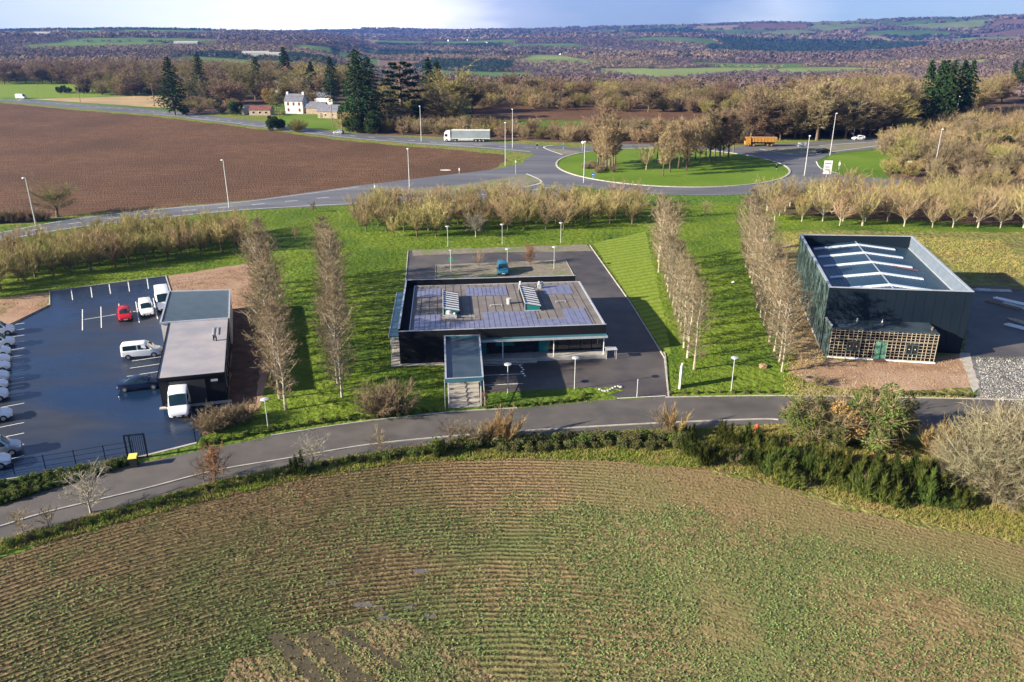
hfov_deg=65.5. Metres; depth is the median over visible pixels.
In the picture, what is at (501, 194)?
plantation tree
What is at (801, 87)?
roadside tree
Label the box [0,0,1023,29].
sky
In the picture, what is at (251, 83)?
farm tree
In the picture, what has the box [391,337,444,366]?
terrace
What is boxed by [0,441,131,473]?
fence
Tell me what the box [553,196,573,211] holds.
plantation tree
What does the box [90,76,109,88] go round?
belt tree
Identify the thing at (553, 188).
plantation tree
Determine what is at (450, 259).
flag post
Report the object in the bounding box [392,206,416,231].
plantation tree
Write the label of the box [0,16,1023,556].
ground
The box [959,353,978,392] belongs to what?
path
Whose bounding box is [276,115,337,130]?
farm lawn
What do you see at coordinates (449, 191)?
plantation tree
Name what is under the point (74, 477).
hedge bush
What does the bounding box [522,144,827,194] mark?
roundabout ring
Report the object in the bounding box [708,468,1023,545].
dry bank
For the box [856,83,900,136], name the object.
roadside tree
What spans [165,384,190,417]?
delivery van
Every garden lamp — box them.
[260,397,268,425]
[504,363,511,392]
[572,356,578,388]
[731,356,738,388]
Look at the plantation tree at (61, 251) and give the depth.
133.31 m
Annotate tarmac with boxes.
[966,289,1023,355]
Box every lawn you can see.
[0,201,1023,505]
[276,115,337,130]
[348,254,405,377]
[593,231,670,357]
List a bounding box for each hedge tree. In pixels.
[363,123,378,132]
[378,120,387,131]
[380,119,397,132]
[391,116,409,127]
[395,123,409,133]
[396,117,408,129]
[403,113,415,123]
[403,117,419,129]
[407,120,422,131]
[410,119,427,133]
[421,118,435,127]
[422,123,432,131]
[424,115,438,124]
[428,121,446,133]
[436,116,453,125]
[437,122,452,132]
[447,118,466,128]
[450,114,465,121]
[454,119,472,128]
[469,115,486,125]
[471,122,484,128]
[485,116,500,126]
[485,124,497,134]
[490,119,509,131]
[494,123,510,134]
[494,124,508,136]
[504,118,517,128]
[508,122,523,135]
[517,126,534,138]
[522,120,538,132]
[524,116,541,129]
[532,127,547,138]
[538,122,553,136]
[545,118,558,128]
[546,123,564,138]
[559,125,579,140]
[564,122,579,137]
[574,123,591,141]
[577,122,596,139]
[579,115,598,127]
[621,127,632,139]
[623,124,637,133]
[627,113,644,127]
[628,116,649,130]
[628,127,649,141]
[643,125,660,141]
[733,131,747,142]
[734,125,752,137]
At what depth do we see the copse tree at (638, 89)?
428.76 m
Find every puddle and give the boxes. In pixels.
[352,602,374,606]
[377,616,390,619]
[413,569,428,572]
[424,613,435,617]
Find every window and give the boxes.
[225,367,227,386]
[226,355,228,373]
[495,341,513,345]
[846,341,860,351]
[905,344,919,354]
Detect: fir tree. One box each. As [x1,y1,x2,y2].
[147,57,193,114]
[187,53,211,97]
[318,56,342,101]
[334,49,384,119]
[354,57,392,113]
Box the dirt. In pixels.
[789,354,970,391]
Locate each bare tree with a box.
[13,171,87,216]
[462,211,485,236]
[632,142,660,169]
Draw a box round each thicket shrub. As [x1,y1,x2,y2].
[880,157,901,173]
[882,155,904,169]
[894,159,922,175]
[896,149,915,167]
[910,159,922,168]
[919,158,932,165]
[921,157,947,173]
[925,162,948,177]
[952,157,975,171]
[958,166,974,175]
[960,163,987,182]
[975,159,990,170]
[978,162,998,176]
[989,155,1003,168]
[990,159,1011,172]
[990,165,1012,181]
[1014,162,1023,174]
[1019,166,1023,179]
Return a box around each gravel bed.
[412,244,591,255]
[436,260,572,278]
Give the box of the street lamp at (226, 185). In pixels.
[221,159,229,207]
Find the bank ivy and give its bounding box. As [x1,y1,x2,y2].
[1,463,129,504]
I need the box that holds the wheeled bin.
[127,453,139,467]
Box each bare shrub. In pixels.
[182,408,221,433]
[197,401,237,431]
[220,400,254,424]
[236,399,261,419]
[350,381,400,417]
[362,379,404,407]
[370,376,423,415]
[464,419,499,442]
[478,392,489,402]
[480,412,508,438]
[491,405,529,439]
[660,401,693,433]
[726,454,741,465]
[784,379,870,448]
[805,378,896,443]
[810,370,828,384]
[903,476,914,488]
[915,416,963,455]
[920,420,974,461]
[928,407,1023,510]
[928,429,992,490]
[931,402,1022,466]
[952,392,1023,456]
[959,427,1023,517]
[963,397,1023,480]
[971,399,1020,431]
[985,395,1023,439]
[1000,434,1023,492]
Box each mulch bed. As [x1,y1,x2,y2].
[197,412,240,435]
[229,308,264,403]
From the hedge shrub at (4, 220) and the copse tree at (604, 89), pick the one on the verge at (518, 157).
the hedge shrub at (4, 220)
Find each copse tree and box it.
[477,77,494,94]
[477,93,493,107]
[480,77,502,102]
[485,91,498,105]
[492,92,504,104]
[499,67,519,87]
[500,89,511,99]
[501,84,518,89]
[505,86,523,97]
[505,92,522,105]
[507,85,525,95]
[520,70,541,88]
[520,89,533,98]
[520,93,538,106]
[524,86,538,96]
[526,93,542,107]
[529,82,546,97]
[530,91,545,103]
[539,72,560,92]
[539,97,556,108]
[542,72,568,97]
[544,88,566,105]
[555,97,574,109]
[562,81,574,90]
[566,92,584,107]
[570,77,594,95]
[573,92,589,104]
[586,92,603,106]
[587,88,608,102]
[594,96,614,109]
[595,81,611,87]
[597,87,611,97]
[603,94,622,107]
[605,89,620,99]
[608,80,622,87]
[615,79,639,101]
[617,100,629,111]
[624,93,641,108]
[627,81,643,96]
[632,74,647,88]
[636,78,667,111]
[643,80,661,92]
[655,96,675,111]
[660,83,670,96]
[662,91,678,105]
[666,96,680,108]
[670,96,690,110]
[672,76,689,90]
[677,82,697,98]
[680,91,700,99]
[682,95,704,111]
[693,84,708,95]
[696,89,709,96]
[697,99,714,112]
[703,84,730,110]
[706,80,732,104]
[716,97,736,111]
[731,94,742,108]
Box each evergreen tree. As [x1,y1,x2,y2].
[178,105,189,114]
[335,108,356,126]
[338,105,352,119]
[342,117,348,130]
[344,114,364,132]
[363,114,382,133]
[367,109,382,129]
[407,99,426,120]
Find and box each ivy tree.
[779,388,828,446]
[796,388,831,433]
[820,411,850,449]
[843,376,919,453]
[844,381,889,438]
[884,387,924,445]
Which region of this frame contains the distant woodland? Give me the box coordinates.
[0,13,1023,96]
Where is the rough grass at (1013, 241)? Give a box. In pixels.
[769,230,1023,397]
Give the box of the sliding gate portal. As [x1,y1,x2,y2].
[123,433,148,457]
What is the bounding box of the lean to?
[241,106,248,114]
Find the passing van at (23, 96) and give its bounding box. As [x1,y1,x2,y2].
[15,94,26,98]
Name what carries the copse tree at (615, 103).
on the wood floor at (998, 105)
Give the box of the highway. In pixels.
[0,164,574,240]
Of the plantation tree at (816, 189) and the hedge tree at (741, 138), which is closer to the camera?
the plantation tree at (816, 189)
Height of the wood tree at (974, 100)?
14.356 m
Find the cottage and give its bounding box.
[316,104,340,118]
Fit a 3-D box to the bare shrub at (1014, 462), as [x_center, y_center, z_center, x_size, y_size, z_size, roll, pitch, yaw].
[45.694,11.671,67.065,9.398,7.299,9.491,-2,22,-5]
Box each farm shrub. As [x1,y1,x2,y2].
[186,101,196,108]
[192,103,203,112]
[193,101,207,111]
[202,98,214,106]
[211,101,220,108]
[213,98,222,105]
[216,104,226,113]
[227,102,239,114]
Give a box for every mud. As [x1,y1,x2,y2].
[264,633,329,681]
[296,631,375,681]
[337,626,406,669]
[374,605,389,616]
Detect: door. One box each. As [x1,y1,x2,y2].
[169,379,207,403]
[481,343,485,353]
[539,340,548,351]
[873,342,887,359]
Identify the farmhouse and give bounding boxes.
[284,92,307,113]
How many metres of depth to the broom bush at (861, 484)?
67.97 m
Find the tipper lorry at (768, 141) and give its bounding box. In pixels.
[744,136,777,146]
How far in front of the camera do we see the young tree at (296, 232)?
151.48 m
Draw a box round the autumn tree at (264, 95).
[260,87,275,105]
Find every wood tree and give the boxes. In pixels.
[724,80,737,91]
[768,81,778,91]
[803,67,826,82]
[848,76,866,90]
[860,70,884,87]
[862,71,889,89]
[870,70,888,84]
[871,72,895,81]
[890,69,913,85]
[912,78,940,118]
[954,85,985,110]
[972,86,993,108]
[973,77,995,98]
[976,82,1004,108]
[979,80,1008,99]
[987,70,1012,83]
[991,70,1019,101]
[996,69,1022,80]
[996,76,1019,96]
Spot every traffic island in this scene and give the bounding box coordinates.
[366,174,539,195]
[546,148,579,154]
[763,142,881,154]
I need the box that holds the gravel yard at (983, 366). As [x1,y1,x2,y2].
[964,330,1023,398]
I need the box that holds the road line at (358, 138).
[159,114,529,151]
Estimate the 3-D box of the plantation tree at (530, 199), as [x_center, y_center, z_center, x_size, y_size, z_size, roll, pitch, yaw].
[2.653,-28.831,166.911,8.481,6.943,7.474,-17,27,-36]
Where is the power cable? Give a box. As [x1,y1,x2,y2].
[333,96,591,114]
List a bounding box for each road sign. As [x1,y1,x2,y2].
[798,143,805,148]
[823,161,832,176]
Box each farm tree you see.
[172,69,195,96]
[175,62,193,78]
[179,57,206,73]
[180,76,197,96]
[192,72,218,99]
[195,59,213,70]
[202,64,222,79]
[202,73,220,99]
[205,58,222,67]
[206,69,238,104]
[207,69,228,94]
[212,59,224,76]
[217,61,242,79]
[218,62,234,80]
[219,77,241,99]
[223,79,250,101]
[224,61,254,90]
[226,64,257,99]
[228,59,251,73]
[229,58,250,67]
[236,62,267,99]
[243,66,276,98]
[257,66,282,79]
[257,67,277,87]
[260,55,277,69]
[269,65,291,77]
[275,68,296,90]
[284,61,306,89]
[290,57,305,68]
[305,58,327,70]
[309,65,332,88]
[314,62,340,87]
[330,62,352,90]
[337,69,361,91]
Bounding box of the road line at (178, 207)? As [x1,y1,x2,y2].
[10,187,353,230]
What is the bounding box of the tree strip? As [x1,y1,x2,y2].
[742,182,1022,224]
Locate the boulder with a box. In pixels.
[759,363,766,368]
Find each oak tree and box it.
[826,396,869,446]
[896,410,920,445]
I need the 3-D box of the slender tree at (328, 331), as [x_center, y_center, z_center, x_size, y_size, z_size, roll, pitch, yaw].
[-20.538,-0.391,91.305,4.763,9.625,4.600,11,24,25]
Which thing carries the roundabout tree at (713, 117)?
on the roundabout island at (736, 169)
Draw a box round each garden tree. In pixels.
[253,76,276,95]
[262,88,283,108]
[273,75,295,95]
[287,71,313,94]
[299,84,318,100]
[309,72,328,91]
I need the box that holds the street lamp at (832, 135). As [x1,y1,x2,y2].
[830,113,837,154]
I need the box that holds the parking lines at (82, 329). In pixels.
[3,280,157,457]
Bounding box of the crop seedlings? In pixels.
[0,486,1023,681]
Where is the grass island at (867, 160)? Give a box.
[823,150,915,172]
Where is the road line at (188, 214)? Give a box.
[5,204,332,239]
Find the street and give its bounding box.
[0,396,1023,540]
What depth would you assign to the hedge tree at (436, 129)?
298.52 m
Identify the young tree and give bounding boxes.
[3,501,37,531]
[33,504,58,527]
[55,460,115,512]
[186,447,207,480]
[188,440,232,483]
[289,431,329,466]
[291,223,304,238]
[362,423,394,451]
[433,414,466,440]
[449,414,476,443]
[472,248,484,265]
[521,243,536,262]
[646,407,672,432]
[676,200,689,215]
[701,196,714,215]
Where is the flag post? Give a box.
[449,250,452,263]
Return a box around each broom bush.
[287,447,306,476]
[432,438,448,458]
[674,423,697,439]
[678,430,705,457]
[696,439,721,466]
[713,439,742,460]
[716,419,739,447]
[727,440,761,466]
[738,421,764,448]
[743,450,770,472]
[749,431,786,460]
[762,446,796,477]
[770,456,809,490]
[777,439,799,458]
[782,442,805,469]
[799,443,820,476]
[808,457,842,487]
[811,434,846,486]
[830,442,866,480]
[832,465,854,492]
[845,460,890,503]
[851,451,902,475]
[865,448,900,480]
[872,467,904,507]
[886,487,917,508]
[888,473,912,490]
[891,449,941,479]
[907,456,938,495]
[910,466,940,506]
[927,457,959,491]
[927,490,962,512]
[952,482,982,509]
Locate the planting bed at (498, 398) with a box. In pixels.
[485,387,622,407]
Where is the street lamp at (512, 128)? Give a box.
[512,109,512,147]
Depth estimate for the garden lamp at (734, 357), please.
87.96 m
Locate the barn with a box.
[305,101,327,113]
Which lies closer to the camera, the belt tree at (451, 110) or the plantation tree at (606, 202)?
the plantation tree at (606, 202)
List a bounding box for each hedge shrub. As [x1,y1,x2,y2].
[0,207,12,223]
[0,207,16,221]
[4,207,25,222]
[13,207,32,221]
[20,209,39,221]
[28,208,45,221]
[31,207,52,220]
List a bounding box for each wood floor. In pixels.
[176,86,457,121]
[361,125,743,144]
[473,88,1023,137]
[886,131,1023,185]
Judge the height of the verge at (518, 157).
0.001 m
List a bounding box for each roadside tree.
[730,83,786,134]
[730,89,777,135]
[738,98,772,136]
[739,81,771,102]
[740,83,785,109]
[741,83,765,103]
[743,79,797,136]
[758,84,789,129]
[762,97,800,136]
[766,100,798,139]
[771,84,810,134]
[779,93,822,138]
[782,86,816,128]
[784,83,832,137]
[785,73,806,96]
[790,79,812,133]
[793,72,815,94]
[797,81,848,138]
[805,76,843,140]
[805,85,855,130]
[813,76,846,128]
[818,99,858,136]
[819,74,836,88]
[831,89,846,134]
[832,84,876,138]
[836,76,874,92]
[840,94,873,134]
[844,89,888,134]
[847,82,868,130]
[848,75,885,96]
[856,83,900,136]
[861,83,908,123]
[869,84,891,97]
[869,85,908,133]
[875,81,925,130]
[876,86,922,126]
[880,77,933,114]
[883,79,926,98]
[893,83,911,104]
[894,72,923,114]
[898,78,916,114]
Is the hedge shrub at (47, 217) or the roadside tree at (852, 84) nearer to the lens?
the hedge shrub at (47, 217)
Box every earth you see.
[0,292,48,323]
[167,264,270,411]
[774,241,823,358]
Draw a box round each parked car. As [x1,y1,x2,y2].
[0,346,10,353]
[0,354,10,360]
[0,361,10,369]
[0,379,8,387]
[0,407,12,421]
[0,453,11,469]
[116,305,132,321]
[117,374,158,392]
[496,259,509,274]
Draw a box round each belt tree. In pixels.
[0,61,23,75]
[0,64,15,82]
[0,69,11,84]
[3,61,22,81]
[11,64,29,82]
[23,60,45,66]
[23,63,45,83]
[26,59,49,83]
[39,56,56,82]
[45,62,65,83]
[46,63,60,82]
[57,60,76,76]
[59,66,72,83]
[63,59,89,83]
[66,58,89,79]
[67,70,95,92]
[83,64,110,86]
[88,64,111,78]
[88,80,111,94]
[89,56,105,70]
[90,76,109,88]
[98,69,119,85]
[102,58,119,75]
[104,61,135,75]
[104,76,121,93]
[111,67,133,93]
[112,81,127,95]
[117,57,138,69]
[118,58,139,72]
[121,66,143,94]
[121,75,141,95]
[122,58,144,72]
[127,66,148,93]
[139,59,157,76]
[141,59,164,73]
[141,69,162,93]
[141,85,154,93]
[143,66,173,95]
[151,55,172,65]
[152,62,173,74]
[158,62,184,76]
[160,63,182,87]
[377,93,394,116]
[384,92,412,119]
[395,86,415,113]
[403,95,419,111]
[405,80,429,100]
[417,82,449,116]
[422,93,448,119]
[438,100,464,119]
[444,94,455,114]
[445,85,475,104]
[446,90,470,110]
[448,95,473,118]
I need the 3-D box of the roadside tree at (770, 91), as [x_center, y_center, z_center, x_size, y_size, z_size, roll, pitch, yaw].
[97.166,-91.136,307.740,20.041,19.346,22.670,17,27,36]
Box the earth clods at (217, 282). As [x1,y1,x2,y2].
[169,266,250,305]
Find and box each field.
[0,103,508,222]
[0,456,1023,681]
[37,95,171,107]
[466,105,720,121]
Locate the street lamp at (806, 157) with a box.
[804,135,810,175]
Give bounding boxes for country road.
[0,99,574,154]
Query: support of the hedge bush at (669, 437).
on the verge at (912, 436)
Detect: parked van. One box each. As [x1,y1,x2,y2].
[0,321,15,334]
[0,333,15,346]
[0,370,9,378]
[0,387,8,401]
[138,297,154,316]
[154,284,168,310]
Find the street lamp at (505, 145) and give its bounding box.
[504,122,505,165]
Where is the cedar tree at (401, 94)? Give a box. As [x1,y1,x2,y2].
[376,60,426,107]
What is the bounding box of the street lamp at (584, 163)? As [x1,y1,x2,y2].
[583,141,585,182]
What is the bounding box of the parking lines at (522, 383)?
[483,364,654,397]
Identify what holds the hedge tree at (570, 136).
on the wood floor at (549, 138)
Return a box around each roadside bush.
[265,115,278,130]
[276,119,285,128]
[286,119,305,131]
[287,117,301,128]
[291,119,307,129]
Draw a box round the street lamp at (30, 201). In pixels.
[22,177,35,223]
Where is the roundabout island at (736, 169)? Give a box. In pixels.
[557,148,788,186]
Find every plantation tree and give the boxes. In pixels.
[0,222,51,258]
[0,229,17,252]
[0,230,27,269]
[0,231,16,253]
[0,245,21,289]
[0,256,22,279]
[0,267,9,284]
[1,257,37,284]
[2,223,38,248]
[3,235,30,252]
[3,239,41,277]
[5,247,28,267]
[7,242,40,266]
[25,243,48,271]
[27,236,63,263]
[33,244,72,276]
[34,229,57,249]
[39,226,65,257]
[43,228,84,266]
[47,238,90,273]
[50,224,73,243]
[53,227,79,254]
[56,242,70,268]
[57,228,88,243]
[60,219,91,240]
[61,231,108,271]
[64,226,95,248]
[68,226,112,263]
[74,213,114,238]
[83,222,113,243]
[86,228,128,267]
[91,219,142,255]
[92,216,114,251]
[100,218,128,235]
[105,228,143,264]
[105,235,121,260]
[110,217,158,241]
[116,206,156,231]
[116,214,144,245]
[121,232,140,257]
[125,228,155,262]
[130,207,158,231]
[130,213,168,244]
[131,228,162,256]
[132,218,173,248]
[135,212,172,244]
[145,205,171,226]
[148,219,185,252]
[149,228,178,259]
[155,208,194,247]
[159,214,190,239]
[162,222,197,257]
[172,224,194,250]
[180,218,197,240]
[181,213,200,245]
[187,225,208,254]
[192,221,213,249]
[193,207,228,243]
[200,218,233,251]
[212,213,236,227]
[215,215,249,250]
[219,207,247,226]
[221,211,250,240]
[226,213,246,227]
[342,193,368,225]
[349,199,379,231]
[355,193,372,214]
[356,190,379,220]
[362,184,392,203]
[365,193,398,225]
[369,201,401,231]
[374,183,396,214]
[378,187,406,200]
[383,213,399,236]
[384,183,415,208]
[386,200,402,217]
[386,205,400,224]
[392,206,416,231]
[399,187,422,207]
[400,200,428,236]
[402,198,425,216]
[403,195,428,219]
[406,191,430,206]
[410,194,444,230]
[411,203,449,236]
[414,189,440,207]
[420,187,443,200]
[421,185,450,211]
[430,185,451,200]
[431,197,452,214]
[432,192,458,213]
[432,198,460,229]
[435,184,464,204]
[435,191,473,225]
[447,194,462,208]
[452,201,481,230]
[454,189,482,211]
[455,183,475,202]
[462,184,483,202]
[465,197,490,221]
[471,208,493,228]
[473,184,496,204]
[478,201,493,220]
[480,176,508,198]
[483,194,510,224]
[484,186,508,206]
[490,189,516,219]
[493,179,519,201]
[495,200,520,230]
[498,183,528,207]
[498,192,524,225]
[501,180,527,196]
[504,196,538,229]
[510,189,542,212]
[512,185,528,210]
[525,182,542,203]
[526,201,542,224]
[529,191,556,220]
[533,188,546,205]
[534,203,555,228]
[536,179,557,207]
[543,192,563,208]
[545,198,569,224]
[549,196,580,229]
[550,188,567,201]
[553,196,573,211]
[555,184,583,197]
[556,183,578,209]
[567,189,599,219]
[567,202,588,224]
[575,189,601,209]
[576,184,593,199]
[579,194,599,223]
[590,184,612,204]
[590,194,622,223]
[595,199,609,219]
[598,194,615,215]
[599,185,632,219]
[602,186,622,201]
[606,177,629,200]
[610,185,641,215]
[619,197,650,224]
[624,178,651,198]
[625,194,650,219]
[629,190,655,214]
[751,174,782,209]
[755,177,784,199]
[765,194,788,219]
[770,190,792,215]
[771,179,803,210]
[775,172,809,206]
[788,193,817,221]
[794,182,819,200]
[795,194,813,216]
[800,179,826,206]
[804,177,850,220]
[806,176,825,201]
[813,164,852,197]
[813,175,845,211]
[814,192,841,209]
[823,191,863,225]
[829,181,869,207]
[831,191,859,220]
[834,182,872,202]
[842,167,872,190]
[842,174,871,194]
[845,183,883,225]
[853,184,887,220]
[854,172,891,202]
[858,183,887,216]
[870,184,910,221]
[873,170,915,211]
[877,191,907,215]
[884,175,914,192]
[884,182,906,200]
[889,185,926,221]
[890,191,925,226]
[899,184,931,206]
[902,179,931,203]
[914,179,953,204]
[920,201,946,227]
[922,188,950,211]
[922,193,947,215]
[923,170,953,195]
[937,170,972,205]
[938,178,981,221]
[940,175,984,197]
[940,189,980,227]
[944,184,979,216]
[950,174,977,192]
[961,187,1008,227]
[963,182,998,216]
[964,168,995,191]
[970,190,999,221]
[980,167,1019,192]
[983,187,1022,221]
[984,180,1014,198]
[985,185,1017,211]
[985,187,1012,215]
[990,200,1020,227]
[1004,182,1023,199]
[1006,177,1023,200]
[1006,187,1023,227]
[1009,176,1023,194]
[1012,189,1023,222]
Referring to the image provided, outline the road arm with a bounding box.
[735,135,930,191]
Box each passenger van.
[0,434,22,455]
[120,340,162,359]
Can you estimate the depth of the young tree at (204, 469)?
71.04 m
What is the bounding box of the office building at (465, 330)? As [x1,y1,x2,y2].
[388,275,607,409]
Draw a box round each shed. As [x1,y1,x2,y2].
[34,32,51,34]
[173,41,200,45]
[241,51,269,56]
[248,105,273,114]
[266,52,281,55]
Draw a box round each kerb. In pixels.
[0,418,777,526]
[11,305,48,323]
[13,276,170,323]
[138,442,196,456]
[271,407,516,435]
[435,260,573,278]
[555,148,790,186]
[589,245,668,395]
[666,395,1023,399]
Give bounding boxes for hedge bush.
[0,478,6,488]
[0,488,5,494]
[0,495,9,504]
[4,484,18,493]
[5,489,19,501]
[7,478,17,486]
[15,474,30,483]
[15,480,31,490]
[18,485,31,497]
[27,471,42,481]
[28,483,42,493]
[30,479,43,487]
[37,468,54,477]
[42,474,53,483]
[42,480,52,489]
[51,478,66,486]
[53,466,64,476]
[53,469,65,482]
[62,470,77,482]
[64,467,76,476]
[73,464,87,475]
[76,471,89,478]
[86,467,97,475]
[96,464,109,472]
[97,461,111,469]
[106,457,118,463]
[109,459,120,467]
[109,462,118,469]
[119,455,127,463]
[120,457,128,466]
[200,437,209,445]
[211,435,221,442]
[227,433,235,439]
[240,430,249,436]
[252,426,262,433]
[266,424,276,431]
[280,422,289,428]
[306,419,315,424]
[319,416,328,422]
[331,413,341,421]
[357,412,366,418]
[407,409,416,414]
[421,407,428,413]
[427,434,440,449]
[445,439,454,449]
[452,436,466,448]
[458,435,473,449]
[467,436,482,447]
[481,434,494,446]
[490,435,503,447]
[495,442,509,451]
[500,437,509,444]
[507,436,524,446]
[510,445,519,453]
[518,431,532,446]
[524,441,534,453]
[526,432,539,443]
[534,441,549,450]
[536,433,551,444]
[547,432,561,444]
[550,442,560,449]
[559,430,571,443]
[562,440,573,448]
[568,428,578,441]
[571,429,594,442]
[574,439,586,449]
[588,430,597,442]
[591,440,599,447]
[595,427,610,443]
[603,429,617,441]
[603,439,612,446]
[615,431,630,439]
[615,438,626,448]
[624,430,642,444]
[629,440,642,449]
[637,426,649,441]
[642,432,658,441]
[643,441,655,450]
[654,430,666,440]
[656,439,668,447]
[662,430,679,442]
[670,438,681,449]
[671,431,689,441]
[926,389,932,395]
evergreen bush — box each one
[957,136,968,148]
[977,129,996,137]
[997,135,1016,145]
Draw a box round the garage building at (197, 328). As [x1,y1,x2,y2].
[156,289,232,409]
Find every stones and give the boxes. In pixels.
[805,358,972,386]
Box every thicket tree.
[872,133,903,154]
[876,126,905,144]
[883,139,925,159]
[886,127,924,146]
[888,124,907,137]
[893,131,925,149]
[899,123,926,134]
[902,121,923,134]
[903,139,935,160]
[909,117,933,131]
[910,126,929,138]
[912,137,937,152]
[914,144,938,164]
[917,134,939,149]
[922,129,947,145]
[923,133,964,160]
[924,139,962,169]
[925,120,943,133]
[928,116,954,134]
[931,110,956,122]
[936,128,960,136]
[940,133,970,154]
[942,116,956,123]
[942,127,973,141]
[948,109,975,119]
[949,113,977,130]
[950,115,982,141]
[951,143,990,168]
[954,146,980,160]
[957,110,989,121]
[961,142,986,154]
[964,106,984,113]
[966,116,993,127]
[967,109,995,124]
[968,127,1002,145]
[969,140,994,153]
[970,128,1007,151]
[973,122,1000,134]
[981,107,1003,123]
[983,115,1016,135]
[985,141,1023,163]
[990,114,1012,124]
[990,144,1023,172]
[992,140,1019,153]
[997,120,1023,142]
[998,141,1023,151]
[999,104,1023,117]
[999,113,1023,123]
[1007,110,1023,121]
[1007,119,1022,129]
[1009,127,1023,149]
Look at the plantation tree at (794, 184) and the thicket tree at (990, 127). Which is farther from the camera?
the thicket tree at (990, 127)
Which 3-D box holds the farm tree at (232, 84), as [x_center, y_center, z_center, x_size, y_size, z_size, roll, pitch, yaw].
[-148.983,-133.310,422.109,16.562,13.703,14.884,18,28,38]
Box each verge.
[0,102,533,226]
[0,423,1023,551]
[200,112,881,147]
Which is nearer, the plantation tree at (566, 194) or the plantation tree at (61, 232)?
the plantation tree at (61, 232)
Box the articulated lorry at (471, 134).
[444,129,489,141]
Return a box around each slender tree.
[231,227,289,300]
[232,267,298,377]
[239,212,279,279]
[240,220,271,262]
[240,261,291,345]
[241,238,275,291]
[242,277,291,332]
[243,223,272,264]
[243,257,278,313]
[244,298,294,398]
[245,283,292,354]
[248,246,280,301]
[249,244,277,284]
[249,258,282,326]
[252,252,284,304]
[255,311,300,409]
[256,295,294,386]
[301,233,353,306]
[304,215,342,278]
[305,288,361,397]
[309,265,350,316]
[309,272,349,338]
[309,291,355,385]
[311,226,348,290]
[311,258,352,331]
[311,302,353,364]
[312,222,334,267]
[312,223,345,283]
[313,225,339,271]
[314,287,356,363]
[316,236,346,277]
[319,264,344,308]
[642,190,671,260]
[648,205,676,272]
[649,196,686,262]
[652,211,685,278]
[653,216,681,275]
[657,231,686,291]
[657,232,686,298]
[660,237,698,313]
[661,241,691,305]
[665,252,692,320]
[666,258,698,328]
[667,265,709,347]
[671,264,709,340]
[674,282,712,357]
[675,282,719,369]
[733,186,769,262]
[735,193,769,261]
[736,205,772,272]
[736,219,769,282]
[737,212,781,275]
[738,210,766,277]
[741,216,777,296]
[745,211,789,299]
[745,241,782,317]
[749,240,777,310]
[752,259,788,333]
[753,238,789,317]
[756,266,793,341]
[757,258,806,351]
[761,264,812,361]
[764,281,811,371]
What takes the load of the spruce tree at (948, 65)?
on the wood floor at (998, 105)
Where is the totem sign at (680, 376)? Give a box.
[678,363,682,388]
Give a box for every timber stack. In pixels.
[969,286,1003,287]
[973,288,1012,291]
[974,287,1020,289]
[985,300,1021,309]
[993,296,1023,304]
[1003,301,1023,309]
[1004,323,1023,329]
[1007,317,1023,324]
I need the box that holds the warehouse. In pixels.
[793,234,973,363]
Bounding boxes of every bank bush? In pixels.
[3,538,15,546]
[19,531,35,542]
[36,529,48,537]
[51,522,65,533]
[69,521,79,528]
[86,518,92,525]
[99,510,110,520]
[114,507,126,514]
[143,501,154,508]
[160,497,166,504]
[173,491,184,499]
[203,484,210,490]
[214,481,223,489]
[228,481,237,486]
[242,475,251,485]
[253,473,265,481]
[280,466,290,474]
[308,463,317,469]
[320,460,328,467]
[332,459,341,465]
[346,454,355,461]
[356,455,366,462]
[367,451,381,461]
[380,448,391,459]
[394,448,404,455]
[404,447,416,456]
[419,446,429,455]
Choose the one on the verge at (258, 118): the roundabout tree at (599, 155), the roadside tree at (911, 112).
the roadside tree at (911, 112)
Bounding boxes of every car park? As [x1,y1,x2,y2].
[0,276,221,478]
[406,244,667,397]
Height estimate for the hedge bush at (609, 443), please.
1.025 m
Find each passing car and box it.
[333,130,343,133]
[816,148,829,152]
[852,135,865,139]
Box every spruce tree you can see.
[249,57,263,75]
[273,47,292,73]
[303,61,319,92]
[418,57,437,88]
[429,60,443,90]
[913,59,937,119]
[921,60,948,124]
[930,60,963,120]
[932,60,951,112]
[944,60,974,114]
[958,60,982,111]
[1010,60,1020,83]
[1018,60,1023,83]
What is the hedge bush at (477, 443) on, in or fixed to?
on the verge at (912, 436)
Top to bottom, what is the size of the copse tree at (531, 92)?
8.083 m
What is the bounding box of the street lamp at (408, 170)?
[407,148,409,187]
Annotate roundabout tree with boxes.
[588,116,609,164]
[591,103,622,160]
[591,122,609,165]
[594,112,625,165]
[596,126,615,170]
[602,115,625,166]
[614,116,629,163]
[648,114,667,161]
[653,131,679,175]
[663,117,684,171]
[668,123,677,164]
[673,117,690,168]
[676,119,700,170]
[684,121,702,166]
[692,123,702,158]
[694,116,715,164]
[700,110,714,156]
[704,111,725,161]
[708,107,724,155]
[710,110,739,160]
[715,105,739,154]
[720,110,744,157]
[731,113,747,152]
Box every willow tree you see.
[419,71,448,94]
[430,61,478,101]
[459,76,488,111]
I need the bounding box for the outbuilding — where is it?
[316,92,336,103]
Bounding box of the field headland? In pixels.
[223,612,502,681]
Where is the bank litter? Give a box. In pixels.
[694,438,981,514]
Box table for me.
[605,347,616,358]

